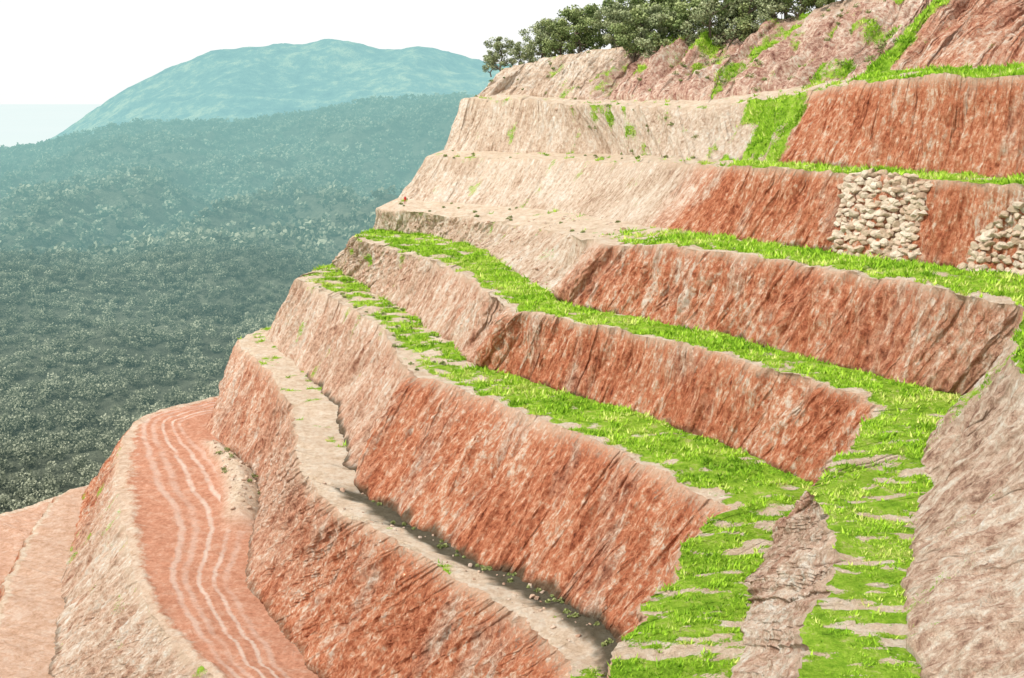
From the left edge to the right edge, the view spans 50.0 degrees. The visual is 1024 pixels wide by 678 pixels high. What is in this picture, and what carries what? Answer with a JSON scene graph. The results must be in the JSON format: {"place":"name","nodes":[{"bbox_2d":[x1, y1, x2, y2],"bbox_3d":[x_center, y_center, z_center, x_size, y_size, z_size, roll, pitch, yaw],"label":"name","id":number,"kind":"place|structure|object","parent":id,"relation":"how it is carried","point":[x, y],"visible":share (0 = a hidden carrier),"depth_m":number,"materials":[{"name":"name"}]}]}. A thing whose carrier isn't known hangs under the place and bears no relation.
{"place":"outdoors","nodes":[
{"label":"outdoors","id":0,"kind":"place"},
{"bbox_2d":[0,104,101,147],"bbox_3d":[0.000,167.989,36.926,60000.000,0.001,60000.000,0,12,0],"label":"sea","id":1,"kind":"structure","parent":0,"point":[20,124],"depth_m":8477.20,"materials":[{"name":"white"}]},
{"bbox_2d":[0,100,457,513],"bbox_3d":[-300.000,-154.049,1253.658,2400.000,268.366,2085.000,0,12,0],"label":"forest hill","id":2,"kind":"structure","parent":0,"point":[111,196],"depth_m":670.39,"materials":[{"name":"green plant"}]},
{"bbox_2d":[0,239,337,512],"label":"forest","id":3,"kind":"object","parent":2,"relation":"on","point":[131,261],"visible":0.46,"depth_m":511.07,"materials":[{"name":"green plant"}]},
{"bbox_2d":[0,90,476,258],"bbox_3d":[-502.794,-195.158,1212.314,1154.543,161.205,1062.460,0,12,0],"label":"distant forest","id":4,"kind":"object","parent":2,"relation":"on","point":[82,176],"visible":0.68,"depth_m":1165.88,"materials":[{"name":"green plant"}]},
{"bbox_2d":[50,39,512,139],"bbox_3d":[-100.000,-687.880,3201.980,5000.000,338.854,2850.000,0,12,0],"label":"mountain","id":5,"kind":"structure","parent":0,"point":[247,82],"depth_m":2699.11,"materials":[{"name":"teal plant"}]},
{"bbox_2d":[0,0,840,103],"label":"sky","id":6,"kind":"structure","parent":0,"point":[52,51],"materials":[{"name":"white"}]},
{"bbox_2d":[0,0,1023,677],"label":"terraced hillside","id":7,"kind":"structure","parent":0,"point":[148,552],"depth_m":125.71,"materials":[{"name":"brown soil"}]},
{"bbox_2d":[206,100,687,641],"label":"loose rocks","id":8,"kind":"object","parent":7,"relation":"on","point":[502,288],"visible":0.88,"depth_m":167.85,"materials":[{"name":"stone"}]},
{"bbox_2d":[482,51,501,76],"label":"tree","id":9,"kind":"object","parent":7,"relation":"on","point":[484,66],"visible":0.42,"depth_m":264.38,"materials":[{"name":"green plant"}]},
{"bbox_2d":[483,36,521,70],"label":"tree","id":10,"kind":"object","parent":7,"relation":"on","point":[496,45],"visible":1,"depth_m":259.18,"materials":[{"name":"green plant"}]},
{"bbox_2d":[505,41,535,67],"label":"tree","id":11,"kind":"object","parent":7,"relation":"on","point":[518,57],"visible":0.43,"depth_m":265.89,"materials":[{"name":"green plant"}]},
{"bbox_2d":[518,21,567,62],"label":"tree","id":12,"kind":"object","parent":7,"relation":"on","point":[539,29],"visible":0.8,"depth_m":255.40,"materials":[{"name":"green plant"}]},
{"bbox_2d":[534,18,570,56],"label":"tree","id":13,"kind":"object","parent":7,"relation":"on","point":[540,48],"visible":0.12,"depth_m":261.80,"materials":[{"name":"green plant"}]},
{"bbox_2d":[216,0,898,646],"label":"scrub bushes","id":14,"kind":"object","parent":7,"relation":"on","point":[566,610],"visible":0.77,"depth_m":175.69,"materials":[{"name":"green plant"}]},
{"bbox_2d":[538,18,580,55],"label":"tree","id":15,"kind":"object","parent":7,"relation":"on","point":[550,45],"visible":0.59,"depth_m":251.04,"materials":[{"name":"green plant"}]},
{"bbox_2d":[550,4,603,53],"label":"tree","id":16,"kind":"object","parent":7,"relation":"on","point":[571,16],"visible":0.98,"depth_m":247.55,"materials":[{"name":"green plant"}]},
{"bbox_2d":[575,3,613,51],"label":"tree","id":17,"kind":"object","parent":7,"relation":"on","point":[590,9],"visible":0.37,"depth_m":248.76,"materials":[{"name":"green plant"}]},
{"bbox_2d":[590,1,635,47],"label":"tree","id":18,"kind":"object","parent":7,"relation":"on","point":[617,18],"visible":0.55,"depth_m":241.60,"materials":[{"name":"green plant"}]},
{"bbox_2d":[601,0,653,47],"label":"tree","id":19,"kind":"object","parent":7,"relation":"on","point":[606,3],"visible":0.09,"depth_m":249.04,"materials":[{"name":"green plant"}]},
{"bbox_2d":[237,0,1023,677],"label":"grass","id":20,"kind":"structure","parent":7,"relation":"on","point":[683,332],"depth_m":116.05,"materials":[{"name":"green plant"}]},
{"bbox_2d":[607,6,669,62],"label":"tree","id":21,"kind":"object","parent":7,"relation":"on","point":[623,37],"visible":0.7,"depth_m":227.35,"materials":[{"name":"green plant"}]},
{"bbox_2d":[620,4,689,58],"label":"tree","id":22,"kind":"object","parent":7,"relation":"on","point":[657,8],"visible":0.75,"depth_m":225.46,"materials":[{"name":"green plant"}]},
{"bbox_2d":[627,0,686,34],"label":"tree","id":23,"kind":"object","parent":7,"relation":"on","point":[636,2],"visible":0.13,"depth_m":242.29,"materials":[{"name":"green plant"}]},
{"bbox_2d":[650,0,714,50],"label":"tree","id":24,"kind":"object","parent":7,"relation":"on","point":[680,9],"visible":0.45,"depth_m":224.29,"materials":[{"name":"green plant"}]},
{"bbox_2d":[655,0,715,30],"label":"tree","id":25,"kind":"object","parent":7,"relation":"on","point":[670,5],"visible":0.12,"depth_m":237.46,"materials":[{"name":"green plant"}]},
{"bbox_2d":[679,0,740,46],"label":"tree","id":26,"kind":"object","parent":7,"relation":"on","point":[709,6],"visible":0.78,"depth_m":218.60,"materials":[{"name":"green plant"}]},
{"bbox_2d":[688,0,739,28],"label":"tree","id":27,"kind":"object","parent":7,"relation":"on","point":[704,20],"depth_m":234.04,"materials":[{"name":"green plant"}]},
{"bbox_2d":[701,0,758,41],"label":"tree","id":28,"kind":"object","parent":7,"relation":"on","point":[744,22],"visible":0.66,"depth_m":217.34,"materials":[{"name":"green plant"}]},
{"bbox_2d":[725,0,782,35],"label":"tree","id":29,"kind":"object","parent":7,"relation":"on","point":[755,25],"visible":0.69,"depth_m":214.29,"materials":[{"name":"green plant"}]},
{"bbox_2d":[753,0,806,20],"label":"tree","id":30,"kind":"object","parent":7,"relation":"on","point":[780,7],"visible":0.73,"depth_m":212.52,"materials":[{"name":"green plant"}]},
{"bbox_2d":[783,0,808,16],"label":"tree","id":31,"kind":"object","parent":7,"relation":"on","point":[797,4],"visible":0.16,"depth_m":226.09,"materials":[{"name":"green plant"}]},
{"bbox_2d":[781,0,824,19],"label":"tree","id":32,"kind":"object","parent":7,"relation":"on","point":[789,2],"visible":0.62,"depth_m":210.71,"materials":[{"name":"green plant"}]},
{"bbox_2d":[801,0,832,7],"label":"tree","id":33,"kind":"object","parent":7,"relation":"on","point":[820,3],"visible":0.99,"depth_m":204.30,"materials":[{"name":"green plant"}]},
{"bbox_2d":[827,168,932,261],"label":"stone retaining wall","id":34,"kind":"structure","parent":7,"relation":"on","point":[909,213],"depth_m":121.79,"materials":[{"name":"beige stone"}]},
{"bbox_2d":[957,192,1023,275],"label":"stone retaining wall","id":35,"kind":"structure","parent":7,"relation":"on","point":[987,235],"depth_m":110.35,"materials":[{"name":"beige stone"}]}
]}

